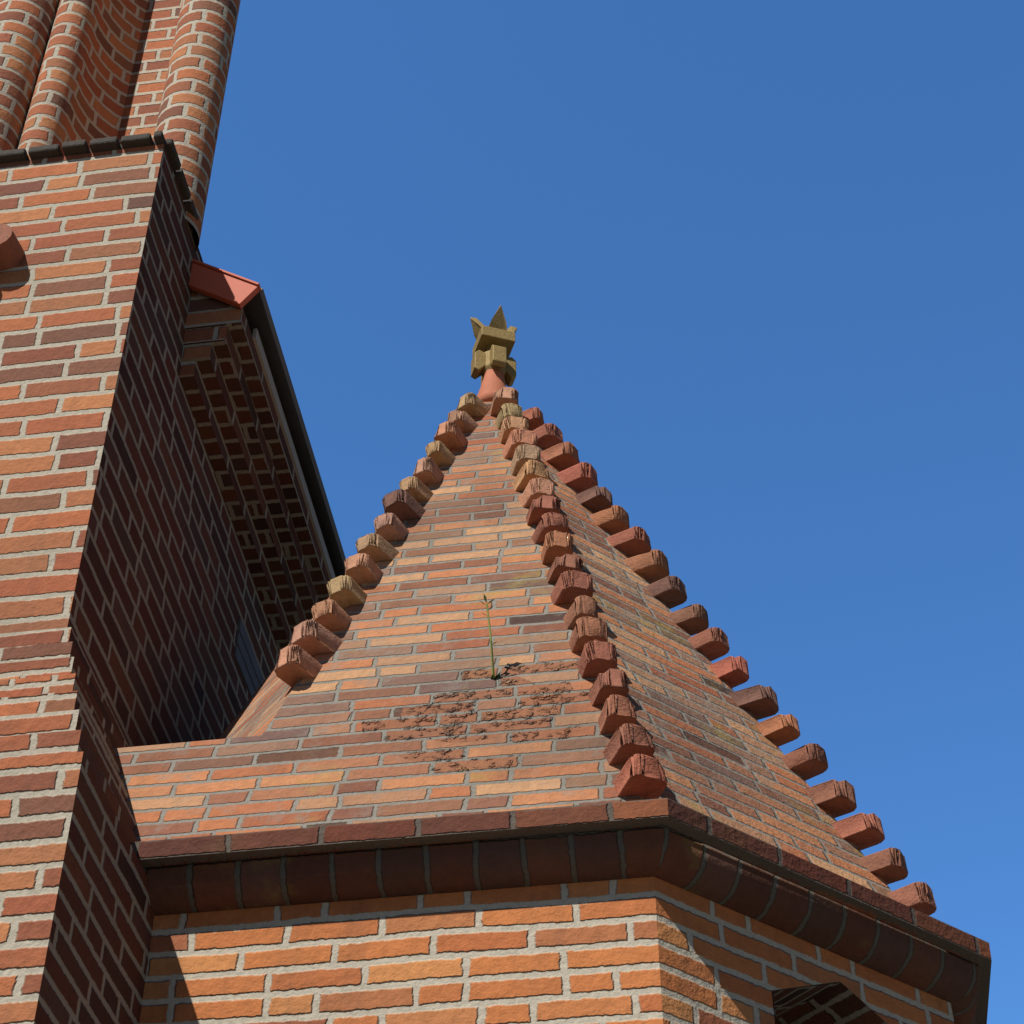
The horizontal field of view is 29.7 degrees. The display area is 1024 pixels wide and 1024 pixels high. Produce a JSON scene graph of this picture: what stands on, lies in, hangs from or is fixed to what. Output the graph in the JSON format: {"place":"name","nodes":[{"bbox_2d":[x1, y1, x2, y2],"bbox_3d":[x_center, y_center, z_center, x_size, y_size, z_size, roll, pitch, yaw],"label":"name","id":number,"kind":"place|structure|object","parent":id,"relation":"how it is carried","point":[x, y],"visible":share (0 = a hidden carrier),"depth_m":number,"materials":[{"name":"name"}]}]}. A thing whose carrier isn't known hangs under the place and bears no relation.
{"place":"outdoors","nodes":[
{"label":"outdoors","id":0,"kind":"place"},
{"bbox_2d":[198,0,1023,1023],"label":"sky","id":1,"kind":"structure","parent":0,"point":[760,263],"materials":[{"name":"blue"}]},
{"label":"ground","id":2,"kind":"structure","parent":0,"visible":0},
{"bbox_2d":[0,144,279,1023],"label":"buttress pier","id":3,"kind":"structure","parent":2,"relation":"on","point":[129,597],"depth_m":6.00,"materials":[{"name":"brick"}]},
{"bbox_2d":[0,224,24,270],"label":"pier ornament quatrefoil","id":4,"kind":"object","parent":3,"relation":"attached to","point":[12,252],"visible":1,"depth_m":6.51,"materials":[{"name":"ceramic"}]},
{"bbox_2d":[0,131,197,220],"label":"coping","id":5,"kind":"object","parent":3,"relation":"on","point":[76,147],"visible":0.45,"depth_m":6.93,"materials":[{"name":"brown brick"}]},
{"bbox_2d":[0,0,240,250],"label":"clustered pier shafts","id":6,"kind":"object","parent":3,"relation":"on","point":[75,70],"visible":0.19,"depth_m":8.03,"materials":[{"name":"orange brick"}]},
{"bbox_2d":[189,259,261,308],"bbox_3d":[-1.083,-0.833,7.059,0.348,0.290,0.042,-6,-43,6],"label":"red roof barge board","id":7,"kind":"object","parent":3,"relation":"attached to","point":[227,287],"visible":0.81,"depth_m":7.03,"materials":[{"name":"metal"}]},
{"bbox_2d":[234,619,263,697],"bbox_3d":[-1.001,0.598,7.379,0.010,0.175,0.380,-6,-43,6],"label":"window","id":8,"kind":"structure","parent":3,"relation":"attached to","point":[248,666],"depth_m":7.34,"materials":[{"name":"grey glass"}]},
{"bbox_2d":[179,308,329,651],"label":"brick cornice","id":9,"kind":"structure","parent":3,"relation":"attached to","point":[224,384],"depth_m":7.30,"materials":[{"name":"brick"}]},
{"bbox_2d":[188,290,238,313],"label":"gable wall","id":10,"kind":"structure","parent":9,"relation":"on","point":[200,303],"depth_m":7.02,"materials":[{"name":"brick"}]},
{"bbox_2d":[229,288,345,576],"bbox_3d":[-0.728,0.696,8.762,0.294,0.212,4.610,-6,-43,6],"label":"roof edge","id":11,"kind":"object","parent":9,"relation":"attached to","point":[257,312],"visible":0.29,"depth_m":7.52,"materials":[{"name":"black metal"}]},
{"bbox_2d":[252,328,335,579],"bbox_3d":[-0.632,0.853,8.700,0.014,0.054,4.460,-6,-43,6],"label":"eaves lead edge","id":12,"kind":"object","parent":9,"relation":"attached to","point":[289,441],"visible":0.36,"depth_m":7.52,"materials":[{"name":"metal"}]},
{"bbox_2d":[139,877,953,1023],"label":"turret walls","id":13,"kind":"structure","parent":2,"relation":"on","point":[649,950],"depth_m":4.33,"materials":[{"name":"orange brick"}]},
{"bbox_2d":[195,401,891,897],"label":"brick roof","id":14,"kind":"structure","parent":13,"relation":"on","point":[401,705],"depth_m":5.23,"materials":[{"name":"orange brick"}]},
{"bbox_2d":[274,644,321,686],"bbox_3d":[-0.579,0.455,5.409,0.084,0.068,0.200,-26,-48,22],"label":"ridge brick","id":15,"kind":"object","parent":14,"relation":"attached to","point":[295,664],"visible":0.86,"depth_m":5.36,"materials":[{"name":"brick"}]},
{"bbox_2d":[288,619,342,656],"bbox_3d":[-0.545,0.395,5.536,0.104,0.066,0.205,-30,-50,25],"label":"spire crocket","id":16,"kind":"object","parent":14,"relation":"attached to","point":[312,638],"visible":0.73,"depth_m":5.48,"materials":[{"name":"brick"}]},
{"bbox_2d":[311,599,351,630],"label":"ridge brick","id":17,"kind":"object","parent":14,"relation":"attached to","point":[330,615],"visible":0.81,"depth_m":5.61,"materials":[{"name":"brick"}]},
{"bbox_2d":[327,575,366,608],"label":"ridge brick","id":18,"kind":"object","parent":14,"relation":"attached to","point":[345,591],"visible":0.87,"depth_m":5.74,"materials":[{"name":"brick"}]},
{"bbox_2d":[344,553,382,585],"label":"ridge brick","id":19,"kind":"object","parent":14,"relation":"attached to","point":[360,568],"visible":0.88,"depth_m":5.89,"materials":[{"name":"brick"}]},
{"bbox_2d":[356,533,398,562],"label":"ridge brick","id":20,"kind":"object","parent":14,"relation":"attached to","point":[375,547],"visible":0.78,"depth_m":6.02,"materials":[{"name":"brick"}]},
{"bbox_2d":[374,513,408,542],"bbox_3d":[-0.375,0.082,6.204,0.082,0.058,0.173,-21,-50,21],"label":"spire crocket","id":21,"kind":"object","parent":14,"relation":"attached to","point":[389,527],"visible":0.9,"depth_m":6.16,"materials":[{"name":"brick"}]},
{"bbox_2d":[382,489,425,521],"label":"ridge brick","id":22,"kind":"object","parent":14,"relation":"attached to","point":[402,505],"visible":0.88,"depth_m":6.29,"materials":[{"name":"brick"}]},
{"bbox_2d":[399,476,433,501],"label":"spire crocket","id":23,"kind":"object","parent":14,"relation":"attached to","point":[416,488],"visible":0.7,"depth_m":6.42,"materials":[{"name":"brick"}]},
{"bbox_2d":[413,456,443,485],"bbox_3d":[-0.272,-0.105,6.603,0.073,0.070,0.175,-20,-47,20],"label":"spire crocket","id":24,"kind":"object","parent":14,"relation":"attached to","point":[427,470],"visible":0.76,"depth_m":6.55,"materials":[{"name":"brick"}]},
{"bbox_2d":[425,441,455,466],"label":"spire crocket","id":25,"kind":"object","parent":14,"relation":"attached to","point":[439,453],"visible":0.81,"depth_m":6.70,"materials":[{"name":"brick"}]},
{"bbox_2d":[434,420,467,449],"bbox_3d":[-0.201,-0.233,6.877,0.085,0.063,0.205,-19,-47,19],"label":"spire crocket","id":26,"kind":"object","parent":14,"relation":"attached to","point":[449,434],"visible":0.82,"depth_m":6.82,"materials":[{"name":"brick"}]},
{"bbox_2d":[447,410,477,432],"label":"ridge brick","id":27,"kind":"object","parent":14,"relation":"attached to","point":[464,421],"visible":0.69,"depth_m":6.97,"materials":[{"name":"brick"}]},
{"bbox_2d":[456,392,489,417],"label":"spire crocket","id":28,"kind":"object","parent":14,"relation":"attached to","point":[471,405],"visible":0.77,"depth_m":7.10,"materials":[{"name":"brick"}]},
{"bbox_2d":[477,369,505,401],"bbox_3d":[-0.071,-0.455,7.367,0.147,0.220,0.147,-6,-43,6],"label":"finial base","id":29,"kind":"object","parent":14,"relation":"on","point":[493,380],"visible":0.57,"depth_m":7.33,"materials":[{"name":"ceramic"}]},
{"bbox_2d":[471,345,515,386],"bbox_3d":[-0.071,-0.579,7.483,0.173,0.180,0.173,-6,-43,6],"label":"finial","id":30,"kind":"object","parent":29,"relation":"on","point":[492,357],"visible":0.79,"depth_m":7.42,"materials":[{"name":"beige stone"}]},
{"bbox_2d":[470,305,516,357],"bbox_3d":[-0.071,-0.691,7.588,0.178,0.167,0.178,-6,-43,6],"label":"finial","id":31,"kind":"object","parent":30,"relation":"on","point":[496,331],"visible":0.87,"depth_m":7.52,"materials":[{"name":"beige stone"}]},
{"bbox_2d":[482,595,500,678],"bbox_3d":[-0.059,0.344,5.272,0.052,0.236,0.106,-6,-43,6],"label":"seedling","id":32,"kind":"object","parent":14,"relation":"on","point":[492,660],"depth_m":5.25,"materials":[{"name":"plant"}]},
{"bbox_2d":[490,387,518,415],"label":"spire crocket","id":33,"kind":"object","parent":14,"relation":"attached to","point":[502,396],"visible":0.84,"depth_m":7.07,"materials":[{"name":"brick"}]},
{"bbox_2d":[494,403,522,428],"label":"spire crocket","id":34,"kind":"object","parent":14,"relation":"attached to","point":[508,409],"visible":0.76,"depth_m":6.94,"materials":[{"name":"brick"}]},
{"bbox_2d":[498,415,528,442],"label":"spire crocket","id":35,"kind":"object","parent":14,"relation":"attached to","point":[510,424],"visible":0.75,"depth_m":6.80,"materials":[{"name":"brick"}]},
{"bbox_2d":[502,428,536,458],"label":"ridge brick","id":36,"kind":"object","parent":14,"relation":"attached to","point":[517,437],"visible":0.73,"depth_m":6.66,"materials":[{"name":"brick"}]},
{"bbox_2d":[510,444,540,474],"bbox_3d":[0.038,-0.136,6.574,0.086,0.070,0.203,10,-45,-9],"label":"spire crocket","id":37,"kind":"object","parent":14,"relation":"attached to","point":[524,453],"visible":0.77,"depth_m":6.51,"materials":[{"name":"brick"}]},
{"bbox_2d":[512,459,550,490],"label":"ridge brick","id":38,"kind":"object","parent":14,"relation":"attached to","point":[531,469],"visible":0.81,"depth_m":6.38,"materials":[{"name":"brick"}]},
{"bbox_2d":[523,407,544,430],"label":"ridge brick","id":39,"kind":"object","parent":14,"relation":"attached to","point":[533,416],"visible":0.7,"depth_m":7.11,"materials":[{"name":"brick"}]},
{"bbox_2d":[519,477,554,507],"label":"ridge brick","id":40,"kind":"object","parent":14,"relation":"attached to","point":[536,488],"visible":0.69,"depth_m":6.25,"materials":[{"name":"brick"}]},
{"bbox_2d":[526,495,560,524],"bbox_3d":[0.093,0.031,6.170,0.095,0.059,0.200,8,-41,-9],"label":"spire crocket","id":41,"kind":"object","parent":14,"relation":"attached to","point":[540,506],"visible":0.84,"depth_m":6.10,"materials":[{"name":"brick"}]},
{"bbox_2d":[532,423,562,449],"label":"spire crocket","id":42,"kind":"object","parent":14,"relation":"attached to","point":[549,435],"visible":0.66,"depth_m":6.99,"materials":[{"name":"brick"}]},
{"bbox_2d":[531,512,569,543],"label":"ridge brick","id":43,"kind":"object","parent":14,"relation":"attached to","point":[549,522],"visible":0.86,"depth_m":5.97,"materials":[{"name":"brick"}]},
{"bbox_2d":[541,530,572,563],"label":"ridge brick","id":44,"kind":"object","parent":14,"relation":"attached to","point":[558,543],"visible":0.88,"depth_m":5.83,"materials":[{"name":"brick"}]},
{"bbox_2d":[541,441,579,470],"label":"ridge brick","id":45,"kind":"object","parent":14,"relation":"attached to","point":[561,456],"visible":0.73,"depth_m":6.87,"materials":[{"name":"brick"}]},
{"bbox_2d":[546,554,582,582],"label":"ridge brick","id":46,"kind":"object","parent":14,"relation":"attached to","point":[563,563],"visible":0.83,"depth_m":5.70,"materials":[{"name":"brick"}]},
{"bbox_2d":[550,570,592,604],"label":"brick","id":47,"kind":"object","parent":14,"relation":"attached to","point":[570,586],"visible":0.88,"depth_m":5.56,"materials":[{"name":"brick"}]},
{"bbox_2d":[556,462,597,492],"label":"brick","id":48,"kind":"object","parent":14,"relation":"attached to","point":[580,477],"visible":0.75,"depth_m":6.75,"materials":[{"name":"brick"}]},
{"bbox_2d":[563,595,597,628],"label":"brick","id":49,"kind":"object","parent":14,"relation":"attached to","point":[582,606],"visible":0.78,"depth_m":5.43,"materials":[{"name":"brick"}]},
{"bbox_2d":[569,616,607,652],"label":"brick","id":50,"kind":"object","parent":14,"relation":"attached to","point":[586,629],"visible":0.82,"depth_m":5.28,"materials":[{"name":"brick"}]},
{"bbox_2d":[574,486,612,512],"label":"brick","id":51,"kind":"object","parent":14,"relation":"attached to","point":[595,499],"visible":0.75,"depth_m":6.64,"materials":[{"name":"brick"}]},
{"bbox_2d":[577,640,617,677],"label":"brick","id":52,"kind":"object","parent":14,"relation":"attached to","point":[597,657],"visible":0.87,"depth_m":5.14,"materials":[{"name":"brick"}]},
{"bbox_2d":[588,668,628,705],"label":"brick","id":53,"kind":"object","parent":14,"relation":"attached to","point":[607,684],"visible":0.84,"depth_m":5.00,"materials":[{"name":"brick"}]},
{"bbox_2d":[590,505,629,535],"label":"brick","id":54,"kind":"object","parent":14,"relation":"attached to","point":[612,520],"visible":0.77,"depth_m":6.53,"materials":[{"name":"brick"}]},
{"bbox_2d":[598,694,636,733],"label":"brick","id":55,"kind":"object","parent":14,"relation":"attached to","point":[617,711],"visible":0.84,"depth_m":4.85,"materials":[{"name":"brick"}]},
{"bbox_2d":[602,723,655,764],"bbox_3d":[0.278,0.607,4.773,0.092,0.065,0.200,12,-46,-17],"label":"spire crocket","id":56,"kind":"object","parent":14,"relation":"attached to","point":[627,741],"visible":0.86,"depth_m":4.71,"materials":[{"name":"brick"}]},
{"bbox_2d":[606,526,651,557],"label":"brick","id":57,"kind":"object","parent":14,"relation":"attached to","point":[632,541],"visible":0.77,"depth_m":6.41,"materials":[{"name":"brick"}]},
{"bbox_2d":[613,754,667,798],"bbox_3d":[0.297,0.666,4.631,0.096,0.066,0.202,16,-46,-12],"label":"spire crocket","id":58,"kind":"object","parent":14,"relation":"attached to","point":[643,775],"visible":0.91,"depth_m":4.57,"materials":[{"name":"brick"}]},
{"bbox_2d":[624,549,669,583],"bbox_3d":[0.412,0.197,6.339,0.201,0.068,0.097,-20,-45,18],"label":"brick","id":59,"kind":"object","parent":14,"relation":"attached to","point":[650,566],"visible":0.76,"depth_m":6.30,"materials":[{"name":"brick"}]},
{"bbox_2d":[645,576,686,608],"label":"brick","id":60,"kind":"object","parent":14,"relation":"attached to","point":[669,592],"visible":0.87,"depth_m":6.18,"materials":[{"name":"brick"}]},
{"bbox_2d":[668,604,708,635],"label":"brick","id":61,"kind":"object","parent":14,"relation":"attached to","point":[692,619],"visible":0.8,"depth_m":6.06,"materials":[{"name":"brick"}]},
{"bbox_2d":[687,627,729,660],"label":"brick","id":62,"kind":"object","parent":14,"relation":"attached to","point":[711,644],"visible":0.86,"depth_m":5.94,"materials":[{"name":"brick"}]},
{"bbox_2d":[709,656,748,687],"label":"brick","id":63,"kind":"object","parent":14,"relation":"attached to","point":[732,671],"visible":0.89,"depth_m":5.83,"materials":[{"name":"brick"}]},
{"bbox_2d":[728,685,778,719],"bbox_3d":[0.688,0.578,5.744,0.199,0.063,0.098,-20,-46,17],"label":"brick","id":64,"kind":"object","parent":14,"relation":"attached to","point":[758,702],"visible":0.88,"depth_m":5.71,"materials":[{"name":"brick"}]},
{"bbox_2d":[755,714,799,746],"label":"brick","id":65,"kind":"object","parent":14,"relation":"attached to","point":[780,730],"visible":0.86,"depth_m":5.59,"materials":[{"name":"brick"}]},
{"bbox_2d":[780,743,827,780],"bbox_3d":[0.800,0.732,5.506,0.202,0.058,0.084,-30,-49,24],"label":"brick","id":66,"kind":"object","parent":14,"relation":"attached to","point":[807,762],"visible":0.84,"depth_m":5.46,"materials":[{"name":"brick"}]},
{"bbox_2d":[804,779,856,817],"bbox_3d":[0.858,0.811,5.382,0.196,0.070,0.096,-26,-48,26],"label":"brick","id":67,"kind":"object","parent":14,"relation":"attached to","point":[835,798],"visible":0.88,"depth_m":5.34,"materials":[{"name":"brick"}]},
{"bbox_2d":[831,813,884,850],"bbox_3d":[0.910,0.885,5.266,0.199,0.064,0.093,-25,-46,19],"label":"brick","id":68,"kind":"object","parent":14,"relation":"attached to","point":[862,831],"visible":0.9,"depth_m":5.23,"materials":[{"name":"brick"}]},
{"bbox_2d":[859,847,907,884],"bbox_3d":[0.964,0.957,5.151,0.172,0.058,0.083,-24,-49,21],"label":"brick","id":69,"kind":"object","parent":14,"relation":"attached to","point":[888,866],"visible":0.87,"depth_m":5.12,"materials":[{"name":"brick"}]},
{"bbox_2d":[888,882,936,914],"bbox_3d":[1.016,1.029,5.039,0.169,0.067,0.073,-27,-49,21],"label":"brick","id":70,"kind":"object","parent":14,"relation":"attached to","point":[918,896],"visible":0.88,"depth_m":5.00,"materials":[{"name":"brick"}]},
{"bbox_2d":[143,826,978,1023],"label":"cornice","id":71,"kind":"structure","parent":13,"relation":"on","point":[679,860],"depth_m":4.44,"materials":[{"name":"brown brick"}]},
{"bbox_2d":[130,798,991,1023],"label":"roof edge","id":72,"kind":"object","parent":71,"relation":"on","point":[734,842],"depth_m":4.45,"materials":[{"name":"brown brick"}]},
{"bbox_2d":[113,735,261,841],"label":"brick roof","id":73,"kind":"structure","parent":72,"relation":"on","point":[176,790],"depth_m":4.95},
{"bbox_2d":[772,983,886,1023],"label":"turret wall niche","id":74,"kind":"object","parent":13,"relation":"in","point":[837,1003],"visible":0.67,"depth_m":4.61,"materials":[{"name":"brown brick"}]}
]}

